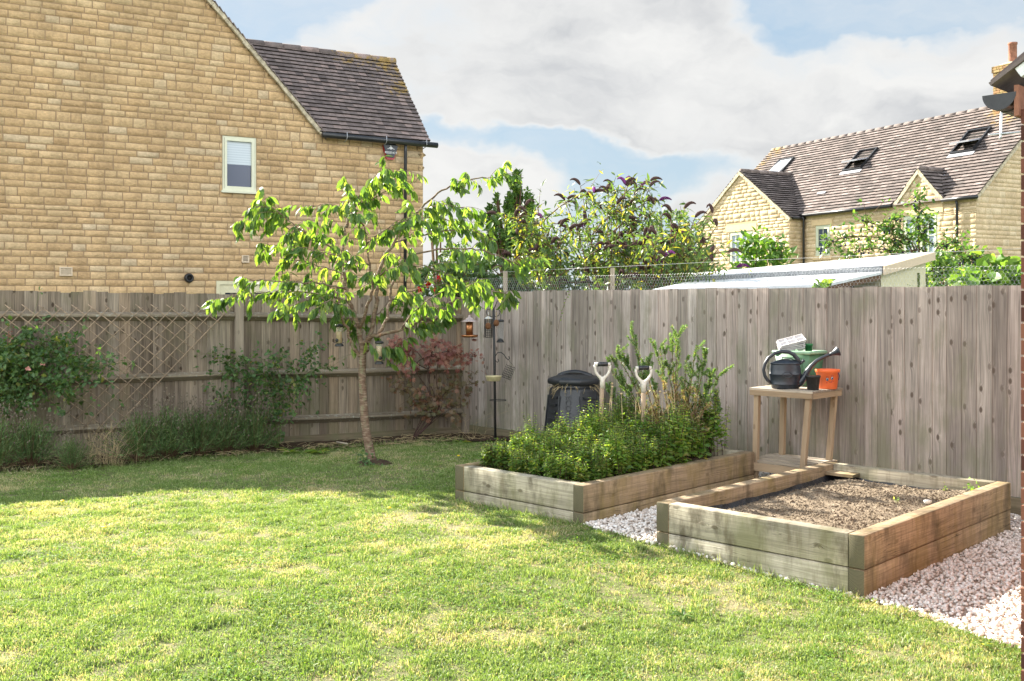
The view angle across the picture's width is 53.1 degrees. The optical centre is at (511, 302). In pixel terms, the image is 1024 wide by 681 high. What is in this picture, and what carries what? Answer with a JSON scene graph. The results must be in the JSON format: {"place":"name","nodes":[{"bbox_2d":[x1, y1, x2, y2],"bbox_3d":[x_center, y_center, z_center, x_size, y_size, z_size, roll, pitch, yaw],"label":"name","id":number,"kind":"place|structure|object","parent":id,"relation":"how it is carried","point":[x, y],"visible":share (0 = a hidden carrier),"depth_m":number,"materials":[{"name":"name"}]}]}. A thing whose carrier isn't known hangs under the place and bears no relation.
{"place":"outdoors","nodes":[
{"label":"outdoors","id":0,"kind":"place"},
{"bbox_2d":[0,0,437,295],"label":"stone house","id":1,"kind":"structure","parent":0,"point":[150,146],"depth_m":18.87,"materials":[{"name":"stone"}]},
{"bbox_2d":[59,267,72,275],"bbox_3d":[-7.799,-0.550,17.930,0.210,0.156,0.040,0,0,-31],"label":"air vent","id":2,"kind":"object","parent":1,"relation":"attached to","point":[67,271],"visible":1,"depth_m":17.94,"materials":[{"name":"white plastic"}]},
{"bbox_2d":[221,135,256,193],"bbox_3d":[-5.190,-2.620,19.542,0.704,1.080,0.371,0,0,-16],"label":"window","id":3,"kind":"structure","parent":1,"relation":"in","point":[238,153],"depth_m":19.52,"materials":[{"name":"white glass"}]},
{"bbox_2d":[216,281,306,294],"bbox_3d":[-4.814,0.663,19.768,1.574,2.155,0.973,0,0,0],"label":"door","id":4,"kind":"structure","parent":1,"relation":"in","point":[222,287],"depth_m":19.48,"materials":[{"name":"beige paint"}]},
{"bbox_2d":[382,144,397,159],"bbox_3d":[-2.499,-3.100,21.040,0.330,0.330,0.079,0,0,-31],"label":"alarm box","id":5,"kind":"object","parent":1,"relation":"attached to","point":[390,149],"visible":1,"depth_m":21.00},
{"bbox_2d":[0,434,1022,680],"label":"lawn","id":6,"kind":"structure","parent":0,"point":[731,604],"depth_m":5.85,"materials":[{"name":"green plant"}]},
{"bbox_2d":[37,428,105,468],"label":"lavender","id":7,"kind":"object","parent":6,"relation":"on","point":[72,453],"visible":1,"depth_m":10.18,"materials":[{"name":"green plant"}]},
{"bbox_2d":[0,433,538,470],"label":"soil border","id":8,"kind":"object","parent":6,"relation":"on","point":[314,444],"visible":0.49,"depth_m":11.77,"materials":[{"name":"brown soil"}]},
{"bbox_2d":[0,401,49,468],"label":"lavender","id":9,"kind":"object","parent":8,"relation":"on","point":[6,446],"visible":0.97,"depth_m":10.09,"materials":[{"name":"green plant"}]},
{"bbox_2d":[0,400,70,466],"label":"lavender","id":10,"kind":"object","parent":8,"relation":"on","point":[34,444],"visible":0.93,"depth_m":10.25,"materials":[{"name":"green plant"}]},
{"bbox_2d":[0,286,134,449],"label":"climbing rose","id":11,"kind":"object","parent":8,"relation":"on","point":[18,364],"visible":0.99,"depth_m":10.47,"materials":[{"name":"green plant"}]},
{"bbox_2d":[90,396,196,461],"bbox_3d":[-3.875,1.300,10.623,0.823,0.677,1.047,0,0,31],"label":"lavender","id":12,"kind":"object","parent":8,"relation":"on","point":[133,434],"visible":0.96,"depth_m":10.58,"materials":[{"name":"green plant"}]},
{"bbox_2d":[117,387,208,457],"bbox_3d":[-3.671,1.264,10.826,0.903,0.747,0.993,0,0,-5],"label":"lavender","id":13,"kind":"object","parent":8,"relation":"on","point":[171,425],"visible":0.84,"depth_m":10.79,"materials":[{"name":"green plant"}]},
{"bbox_2d":[150,392,245,455],"bbox_3d":[-3.364,1.298,10.991,1.047,0.677,0.823,0,0,-28],"label":"lavender","id":14,"kind":"object","parent":8,"relation":"on","point":[201,431],"visible":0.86,"depth_m":10.95,"materials":[{"name":"green plant"}]},
{"bbox_2d":[181,388,273,452],"bbox_3d":[-3.101,1.287,11.178,0.860,0.712,0.946,0,0,26],"label":"lavender","id":15,"kind":"object","parent":8,"relation":"on","point":[226,432],"visible":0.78,"depth_m":11.15,"materials":[{"name":"green plant"}]},
{"bbox_2d":[0,290,468,458],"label":"rail side fence","id":16,"kind":"object","parent":8,"relation":"on","point":[334,403],"visible":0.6,"depth_m":11.69,"materials":[{"name":"brown wood"}]},
{"bbox_2d":[0,304,232,439],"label":"willow trellis","id":17,"kind":"object","parent":16,"relation":"attached to","point":[117,351],"visible":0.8,"depth_m":11.16,"materials":[{"name":"brown wood"}]},
{"bbox_2d":[0,432,491,469],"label":"twig litter","id":18,"kind":"object","parent":8,"relation":"on","point":[361,440],"visible":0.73,"depth_m":11.72,"materials":[{"name":"wood"}]},
{"bbox_2d":[212,392,295,451],"bbox_3d":[-2.857,1.311,11.362,1.026,0.663,0.807,0,0,3],"label":"lavender","id":19,"kind":"object","parent":8,"relation":"on","point":[259,426],"visible":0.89,"depth_m":11.31,"materials":[{"name":"green plant"}]},
{"bbox_2d":[194,331,350,447],"bbox_3d":[-2.711,0.993,11.541,1.745,1.359,0.820,0,0,9],"label":"climbing rose","id":20,"kind":"object","parent":8,"relation":"on","point":[228,369],"visible":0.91,"depth_m":11.53,"materials":[{"name":"green plant"}]},
{"bbox_2d":[66,411,506,466],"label":"dry grass","id":21,"kind":"structure","parent":8,"relation":"on","point":[103,454],"depth_m":10.45,"materials":[{"name":"plant"}]},
{"bbox_2d":[380,333,486,437],"bbox_3d":[-0.941,0.988,12.260,1.287,1.362,0.617,0,0,0],"label":"japanese maple","id":22,"kind":"object","parent":8,"relation":"on","point":[445,358],"visible":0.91,"depth_m":12.22,"materials":[{"name":"red plant"}]},
{"bbox_2d":[485,298,509,441],"bbox_3d":[-0.227,0.803,11.949,0.408,1.767,0.233,0,0,0],"label":"feeder pole","id":23,"kind":"object","parent":8,"relation":"on","point":[494,377],"visible":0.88,"depth_m":12.04,"materials":[{"name":"black metal"}]},
{"bbox_2d":[461,312,477,337],"bbox_3d":[-0.500,0.225,12.050,0.210,0.361,0.210,0,0,0],"label":"bird feeder","id":24,"kind":"object","parent":23,"relation":"hanging from","point":[469,320],"visible":0.98,"depth_m":12.01,"materials":[{"name":"brown wood"}]},
{"bbox_2d":[544,370,603,431],"bbox_3d":[0.690,1.175,11.220,0.690,0.888,0.690,0,0,15],"label":"compost bin","id":25,"kind":"object","parent":8,"relation":"on","point":[570,391],"visible":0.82,"depth_m":10.99,"materials":[{"name":"black plastic"}]},
{"bbox_2d":[358,458,391,465],"bbox_3d":[-1.397,1.614,10.380,0.520,0.065,0.416,0,0,0],"label":"soil mound","id":26,"kind":"object","parent":6,"relation":"on","point":[379,461],"visible":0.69,"depth_m":10.30,"materials":[{"name":"brown soil"}]},
{"bbox_2d":[201,155,550,458],"bbox_3d":[-1.413,0.090,10.512,3.608,3.206,1.738,0,0,0],"label":"cherry tree","id":27,"kind":"object","parent":26,"relation":"on","point":[297,240],"visible":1,"depth_m":10.35,"materials":[{"name":"green plant"}]},
{"bbox_2d":[334,324,343,345],"bbox_3d":[-1.745,0.261,10.350,0.092,0.355,0.092,0,0,-41],"label":"seed feeder","id":28,"kind":"object","parent":27,"relation":"hanging from","point":[338,340],"visible":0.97,"depth_m":10.32,"materials":[{"name":"beige plastic"}]},
{"bbox_2d":[374,334,383,363],"bbox_3d":[-1.327,0.460,10.250,0.092,0.304,0.092,0,0,-44],"label":"seed feeder","id":29,"kind":"object","parent":27,"relation":"hanging from","point":[379,360],"visible":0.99,"depth_m":10.22,"materials":[{"name":"beige plastic"}]},
{"bbox_2d":[0,451,1021,680],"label":"clover","id":30,"kind":"object","parent":6,"relation":"on","point":[381,592],"visible":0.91,"depth_m":6.02,"materials":[{"name":"green plant"}]},
{"bbox_2d":[455,447,753,523],"bbox_3d":[0.851,1.537,8.809,1.378,0.405,2.376,0,0,44],"label":"raised bed","id":31,"kind":"object","parent":6,"relation":"on","point":[608,497],"visible":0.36,"depth_m":8.04,"materials":[{"name":"brown wood"}]},
{"bbox_2d":[478,442,493,467],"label":"mint plant","id":32,"kind":"object","parent":31,"relation":"on","point":[485,458],"visible":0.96,"depth_m":8.43,"materials":[{"name":"green plant"}]},
{"bbox_2d":[489,438,507,469],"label":"mint plant","id":33,"kind":"object","parent":31,"relation":"on","point":[495,461],"visible":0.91,"depth_m":8.41,"materials":[{"name":"green plant"}]},
{"bbox_2d":[493,438,516,470],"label":"mint plant","id":34,"kind":"object","parent":31,"relation":"on","point":[497,455],"visible":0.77,"depth_m":8.44,"materials":[{"name":"green plant"}]},
{"bbox_2d":[506,427,522,454],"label":"mint plant","id":35,"kind":"object","parent":31,"relation":"on","point":[512,437],"visible":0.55,"depth_m":8.62,"materials":[{"name":"green plant"}]},
{"bbox_2d":[511,449,525,472],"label":"mint plant","id":36,"kind":"object","parent":31,"relation":"on","point":[519,467],"visible":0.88,"depth_m":8.16,"materials":[{"name":"green plant"}]},
{"bbox_2d":[520,432,541,473],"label":"mint plant","id":37,"kind":"object","parent":31,"relation":"on","point":[529,448],"visible":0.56,"depth_m":8.45,"materials":[{"name":"green plant"}]},
{"bbox_2d":[522,451,541,475],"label":"mint plant","id":38,"kind":"object","parent":31,"relation":"on","point":[535,468],"visible":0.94,"depth_m":8.12,"materials":[{"name":"green plant"}]},
{"bbox_2d":[523,412,540,446],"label":"mint plant","id":39,"kind":"object","parent":31,"relation":"on","point":[532,429],"visible":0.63,"depth_m":8.82,"materials":[{"name":"green plant"}]},
{"bbox_2d":[535,443,555,475],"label":"mint plant","id":40,"kind":"object","parent":31,"relation":"on","point":[541,459],"visible":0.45,"depth_m":8.18,"materials":[{"name":"green plant"}]},
{"bbox_2d":[540,456,559,478],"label":"mint plant","id":41,"kind":"object","parent":31,"relation":"on","point":[551,471],"visible":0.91,"depth_m":7.91,"materials":[{"name":"green plant"}]},
{"bbox_2d":[537,427,564,474],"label":"mint plant","id":42,"kind":"object","parent":31,"relation":"on","point":[550,446],"visible":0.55,"depth_m":8.25,"materials":[{"name":"green plant"}]},
{"bbox_2d":[548,410,573,436],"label":"mint plant","id":43,"kind":"object","parent":31,"relation":"on","point":[559,423],"visible":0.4,"depth_m":9.14,"materials":[{"name":"green plant"}]},
{"bbox_2d":[554,447,574,480],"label":"mint plant","id":44,"kind":"object","parent":31,"relation":"on","point":[564,472],"visible":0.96,"depth_m":7.81,"materials":[{"name":"green plant"}]},
{"bbox_2d":[571,455,589,482],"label":"mint plant","id":45,"kind":"object","parent":31,"relation":"on","point":[577,471],"visible":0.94,"depth_m":7.73,"materials":[{"name":"green plant"}]},
{"bbox_2d":[573,422,591,453],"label":"mint plant","id":46,"kind":"object","parent":31,"relation":"on","point":[581,437],"visible":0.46,"depth_m":8.40,"materials":[{"name":"green plant"}]},
{"bbox_2d":[574,432,593,482],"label":"mint plant","id":47,"kind":"object","parent":31,"relation":"on","point":[585,455],"visible":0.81,"depth_m":7.92,"materials":[{"name":"green plant"}]},
{"bbox_2d":[581,397,603,438],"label":"mint plant","id":48,"kind":"object","parent":31,"relation":"on","point":[591,425],"visible":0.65,"depth_m":8.84,"materials":[{"name":"green plant"}]},
{"bbox_2d":[589,456,605,480],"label":"mint plant","id":49,"kind":"object","parent":31,"relation":"on","point":[595,476],"visible":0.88,"depth_m":7.83,"materials":[{"name":"green plant"}]},
{"bbox_2d":[591,411,608,444],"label":"mint plant","id":50,"kind":"object","parent":31,"relation":"on","point":[600,428],"visible":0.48,"depth_m":8.77,"materials":[{"name":"green plant"}]},
{"bbox_2d":[594,362,610,422],"bbox_3d":[0.803,0.950,9.100,0.157,0.850,0.045,0,0,0],"label":"garden fork","id":51,"kind":"object","parent":31,"relation":"on","point":[602,382],"visible":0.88,"depth_m":9.09,"materials":[{"name":"beige wood"}]},
{"bbox_2d":[594,450,612,477],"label":"mint plant","id":52,"kind":"object","parent":31,"relation":"on","point":[606,472],"visible":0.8,"depth_m":7.87,"materials":[{"name":"green plant"}]},
{"bbox_2d":[599,424,617,476],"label":"mint plant","id":53,"kind":"object","parent":31,"relation":"on","point":[609,449],"visible":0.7,"depth_m":8.10,"materials":[{"name":"green plant"}]},
{"bbox_2d":[611,425,627,475],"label":"mint plant","id":54,"kind":"object","parent":31,"relation":"on","point":[620,456],"visible":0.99,"depth_m":7.99,"materials":[{"name":"green plant"}]},
{"bbox_2d":[611,396,627,430],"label":"mint plant","id":55,"kind":"object","parent":31,"relation":"on","point":[620,412],"visible":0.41,"depth_m":9.36,"materials":[{"name":"green plant"}]},
{"bbox_2d":[614,438,632,473],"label":"mint plant","id":56,"kind":"object","parent":31,"relation":"on","point":[628,467],"visible":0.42,"depth_m":8.09,"materials":[{"name":"green plant"}]},
{"bbox_2d":[625,409,649,437],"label":"mint plant","id":57,"kind":"object","parent":31,"relation":"on","point":[635,426],"visible":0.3,"depth_m":8.87,"materials":[{"name":"green plant"}]},
{"bbox_2d":[627,440,649,472],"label":"mint plant","id":58,"kind":"object","parent":31,"relation":"on","point":[636,464],"visible":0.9,"depth_m":8.20,"materials":[{"name":"green plant"}]},
{"bbox_2d":[608,382,674,422],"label":"dead stalk","id":59,"kind":"object","parent":31,"relation":"on","point":[666,384],"visible":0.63,"depth_m":9.20,"materials":[{"name":"plant"}]},
{"bbox_2d":[635,366,652,429],"bbox_3d":[1.142,0.970,8.900,0.157,0.850,0.045,0,0,0],"label":"garden fork","id":60,"kind":"object","parent":31,"relation":"on","point":[643,391],"visible":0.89,"depth_m":8.89,"materials":[{"name":"beige wood"}]},
{"bbox_2d":[635,436,658,470],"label":"mint plant","id":61,"kind":"object","parent":31,"relation":"on","point":[650,460],"visible":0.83,"depth_m":8.27,"materials":[{"name":"green plant"}]},
{"bbox_2d":[637,407,656,443],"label":"mint plant","id":62,"kind":"object","parent":31,"relation":"on","point":[644,422],"visible":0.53,"depth_m":8.66,"materials":[{"name":"green plant"}]},
{"bbox_2d":[642,435,671,469],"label":"mint plant","id":63,"kind":"object","parent":31,"relation":"on","point":[663,458],"visible":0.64,"depth_m":8.36,"materials":[{"name":"green plant"}]},
{"bbox_2d":[656,422,675,465],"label":"mint plant","id":64,"kind":"object","parent":31,"relation":"on","point":[663,444],"visible":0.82,"depth_m":8.47,"materials":[{"name":"green plant"}]},
{"bbox_2d":[651,407,681,463],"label":"mint plant","id":65,"kind":"object","parent":31,"relation":"on","point":[666,428],"visible":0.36,"depth_m":8.69,"materials":[{"name":"green plant"}]},
{"bbox_2d":[605,320,733,438],"bbox_3d":[1.434,0.780,9.400,1.185,1.241,0.638,0,0,0],"label":"rosemary bush","id":66,"kind":"object","parent":31,"relation":"on","point":[661,374],"visible":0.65,"depth_m":9.34,"materials":[{"name":"green plant"}]},
{"bbox_2d":[662,422,688,464],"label":"mint plant","id":67,"kind":"object","parent":31,"relation":"on","point":[679,451],"visible":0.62,"depth_m":8.53,"materials":[{"name":"green plant"}]},
{"bbox_2d":[668,407,693,462],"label":"mint plant","id":68,"kind":"object","parent":31,"relation":"on","point":[682,429],"visible":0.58,"depth_m":8.68,"materials":[{"name":"green plant"}]},
{"bbox_2d":[681,420,711,462],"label":"mint plant","id":69,"kind":"object","parent":31,"relation":"on","point":[695,450],"visible":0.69,"depth_m":8.79,"materials":[{"name":"green plant"}]},
{"bbox_2d":[696,378,713,447],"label":"mint plant","id":70,"kind":"object","parent":31,"relation":"on","point":[705,414],"visible":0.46,"depth_m":9.39,"materials":[{"name":"green plant"}]},
{"bbox_2d":[702,392,730,457],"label":"mint plant","id":71,"kind":"object","parent":31,"relation":"on","point":[716,422],"visible":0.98,"depth_m":9.29,"materials":[{"name":"green plant"}]},
{"bbox_2d":[982,52,1023,680],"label":"brick house","id":72,"kind":"structure","parent":6,"relation":"on","point":[1009,78],"depth_m":4.67,"materials":[{"name":"red brick"}]},
{"bbox_2d":[214,0,1023,295],"label":"sky","id":73,"kind":"structure","parent":0,"point":[690,95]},
{"bbox_2d":[653,252,935,289],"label":"garden shed","id":74,"kind":"structure","parent":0,"point":[910,262],"depth_m":12.60,"materials":[{"name":"white"}]},
{"bbox_2d":[583,471,1022,647],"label":"gravel path","id":75,"kind":"structure","parent":0,"point":[965,611],"depth_m":6.14,"materials":[{"name":"grey gravel"}]},
{"bbox_2d":[469,285,1022,515],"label":"closeboard fence","id":76,"kind":"object","parent":75,"relation":"on","point":[929,380],"visible":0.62,"depth_m":9.49,"materials":[{"name":"brown wood"}]},
{"bbox_2d":[473,249,1020,290],"bbox_3d":[1.838,0.264,10.683,0.059,1.413,6.738,0,0,-45],"label":"chicken wire","id":77,"kind":"object","parent":76,"relation":"attached to","point":[505,285],"visible":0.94,"depth_m":10.42,"materials":[{"name":"silver metal"}]},
{"bbox_2d":[749,385,842,478],"bbox_3d":[2.529,1.235,9.233,0.684,0.949,0.596,0,0,45],"label":"potting table","id":78,"kind":"object","parent":75,"relation":"on","point":[781,460],"visible":0.62,"depth_m":9.17,"materials":[{"name":"brown wood"}]},
{"bbox_2d":[772,349,826,386],"bbox_3d":[2.655,0.599,9.470,0.400,0.324,0.320,0,0,45],"label":"planter","id":79,"kind":"object","parent":78,"relation":"on","point":[809,357],"visible":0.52,"depth_m":9.32,"materials":[{"name":"green plastic"}]},
{"bbox_2d":[778,346,804,350],"bbox_3d":[2.587,0.418,9.509,0.241,0.105,0.167,0,0,13],"label":"seed tray","id":80,"kind":"object","parent":79,"relation":"on","point":[799,348],"visible":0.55,"depth_m":9.43,"materials":[{"name":"plastic"}]},
{"bbox_2d":[777,345,805,349],"bbox_3d":[2.588,0.394,9.510,0.241,0.097,0.166,0,0,8],"label":"seed tray","id":81,"kind":"object","parent":80,"relation":"on","point":[791,347],"visible":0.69,"depth_m":9.43,"materials":[{"name":"white plastic"}]},
{"bbox_2d":[778,343,804,348],"bbox_3d":[2.586,0.378,9.510,0.242,0.101,0.165,0,0,12],"label":"seed tray","id":82,"kind":"object","parent":81,"relation":"on","point":[792,346],"visible":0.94,"depth_m":9.44,"materials":[{"name":"white plastic"}]},
{"bbox_2d":[776,339,805,347],"bbox_3d":[2.585,0.362,9.512,0.232,0.112,0.185,0,0,0],"label":"seed tray","id":83,"kind":"object","parent":82,"relation":"on","point":[791,344],"visible":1,"depth_m":9.44,"materials":[{"name":"white plastic"}]},
{"bbox_2d":[777,334,805,346],"bbox_3d":[2.592,0.347,9.508,0.231,0.118,0.186,0,0,0],"label":"seed tray","id":84,"kind":"object","parent":83,"relation":"on","point":[791,340],"visible":1,"depth_m":9.51,"materials":[{"name":"white plastic"}]},
{"bbox_2d":[762,346,840,388],"bbox_3d":[2.567,0.573,9.117,0.676,0.375,0.191,0,0,0],"label":"watering can","id":85,"kind":"object","parent":78,"relation":"on","point":[785,373],"visible":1,"depth_m":9.07,"materials":[{"name":"black plastic"}]},
{"bbox_2d":[805,375,820,389],"bbox_3d":[2.630,0.697,8.960,0.132,0.128,0.131,0,0,0],"label":"plant pot","id":86,"kind":"object","parent":78,"relation":"on","point":[813,382],"visible":1,"depth_m":8.91,"materials":[{"name":"black plastic"}]},
{"bbox_2d":[815,368,839,388],"bbox_3d":[2.800,0.675,9.100,0.216,0.172,0.216,0,0,0],"label":"plant pot","id":87,"kind":"object","parent":78,"relation":"on","point":[829,378],"visible":0.97,"depth_m":9.02,"materials":[{"name":"orange plastic"}]},
{"bbox_2d":[657,462,1010,597],"bbox_3d":[2.390,1.568,7.415,1.492,0.405,2.486,0,0,44],"label":"raised bed","id":88,"kind":"object","parent":75,"relation":"on","point":[858,529],"visible":1,"depth_m":6.87,"materials":[{"name":"brown wood"}]},
{"bbox_2d":[695,42,1022,285],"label":"stone house","id":89,"kind":"structure","parent":0,"point":[963,168],"depth_m":35.69,"materials":[{"name":"beige stone"}]},
{"bbox_2d":[729,230,752,264],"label":"window","id":90,"kind":"structure","parent":89,"relation":"in","point":[733,235],"depth_m":40.10,"materials":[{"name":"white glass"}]},
{"bbox_2d":[815,225,829,255],"bbox_3d":[11.161,-2.230,36.735,0.348,1.100,0.735,0,0,-15],"label":"window","id":91,"kind":"structure","parent":89,"relation":"in","point":[821,229],"depth_m":36.78,"materials":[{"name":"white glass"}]},
{"bbox_2d":[903,213,937,253],"bbox_3d":[13.119,-2.140,32.889,0.434,1.380,1.360,0,0,-27],"label":"window","id":92,"kind":"structure","parent":89,"relation":"in","point":[932,236],"depth_m":32.77,"materials":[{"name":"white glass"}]},
{"label":"ground","id":93,"kind":"structure","parent":0,"visible":0},
{"bbox_2d":[415,252,489,296],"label":"flowering shrub","id":94,"kind":"object","parent":93,"relation":"on","point":[470,275],"visible":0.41,"depth_m":14.42,"materials":[{"name":"green plant"}]},
{"bbox_2d":[423,204,481,294],"bbox_3d":[-1.881,-0.883,32.984,2.096,4.690,2.132,0,0,0],"label":"distant tree","id":95,"kind":"object","parent":93,"relation":"on","point":[439,257],"visible":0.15,"depth_m":32.91,"materials":[{"name":"green plant"}]},
{"bbox_2d":[482,168,543,285],"bbox_3d":[0.102,-0.827,18.750,1.324,3.345,1.446,0,0,0],"label":"green tree","id":96,"kind":"object","parent":93,"relation":"on","point":[514,197],"visible":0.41,"depth_m":18.85,"materials":[{"name":"green plant"}]},
{"bbox_2d":[469,180,606,291],"bbox_3d":[0.334,-0.452,14.190,1.864,2.549,1.811,0,0,0],"label":"buddleia","id":97,"kind":"object","parent":93,"relation":"on","point":[546,248],"visible":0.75,"depth_m":14.04,"materials":[{"name":"green plant"}]},
{"bbox_2d":[466,245,715,291],"bbox_3d":[1.355,-0.068,16.607,4.674,1.901,1.561,0,0,-24],"label":"hedge","id":98,"kind":"object","parent":93,"relation":"on","point":[496,283],"visible":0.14,"depth_m":16.14,"materials":[{"name":"green plant"}]},
{"bbox_2d":[552,162,685,289],"bbox_3d":[1.533,-0.555,14.855,1.979,2.934,2.045,0,0,0],"label":"buddleia","id":99,"kind":"object","parent":93,"relation":"on","point":[604,234],"visible":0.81,"depth_m":14.76,"materials":[{"name":"green plant"}]},
{"bbox_2d":[632,207,713,278],"bbox_3d":[3.109,-0.483,19.995,1.760,2.733,1.530,0,0,0],"label":"green tree","id":100,"kind":"object","parent":93,"relation":"on","point":[660,228],"visible":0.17,"depth_m":19.81,"materials":[{"name":"green plant"}]},
{"bbox_2d":[604,201,751,289],"bbox_3d":[2.229,-0.221,13.751,1.999,2.297,1.955,0,0,16],"label":"buddleia","id":101,"kind":"object","parent":93,"relation":"on","point":[674,249],"visible":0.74,"depth_m":13.45,"materials":[{"name":"green plant"}]},
{"bbox_2d":[720,225,798,269],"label":"laurel shrub","id":102,"kind":"object","parent":93,"relation":"on","point":[776,256],"visible":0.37,"depth_m":16.84,"materials":[{"name":"green plant"}]},
{"bbox_2d":[811,278,835,287],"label":"vine shoot","id":103,"kind":"object","parent":93,"relation":"on","point":[825,284],"visible":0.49,"depth_m":10.18,"materials":[{"name":"green plant"}]},
{"bbox_2d":[816,181,994,284],"bbox_3d":[6.726,-0.838,16.993,2.772,2.669,2.759,0,0,0],"label":"plum tree","id":104,"kind":"object","parent":93,"relation":"on","point":[962,256],"visible":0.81,"depth_m":17.95,"materials":[{"name":"green plant"}]},
{"bbox_2d":[907,249,972,286],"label":"bramble","id":105,"kind":"object","parent":93,"relation":"on","point":[943,261],"visible":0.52,"depth_m":14.85,"materials":[{"name":"green plant"}]},
{"bbox_2d":[949,247,1022,285],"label":"squash vine","id":106,"kind":"object","parent":93,"relation":"on","point":[985,261],"visible":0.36,"depth_m":10.49,"materials":[{"name":"green plant"}]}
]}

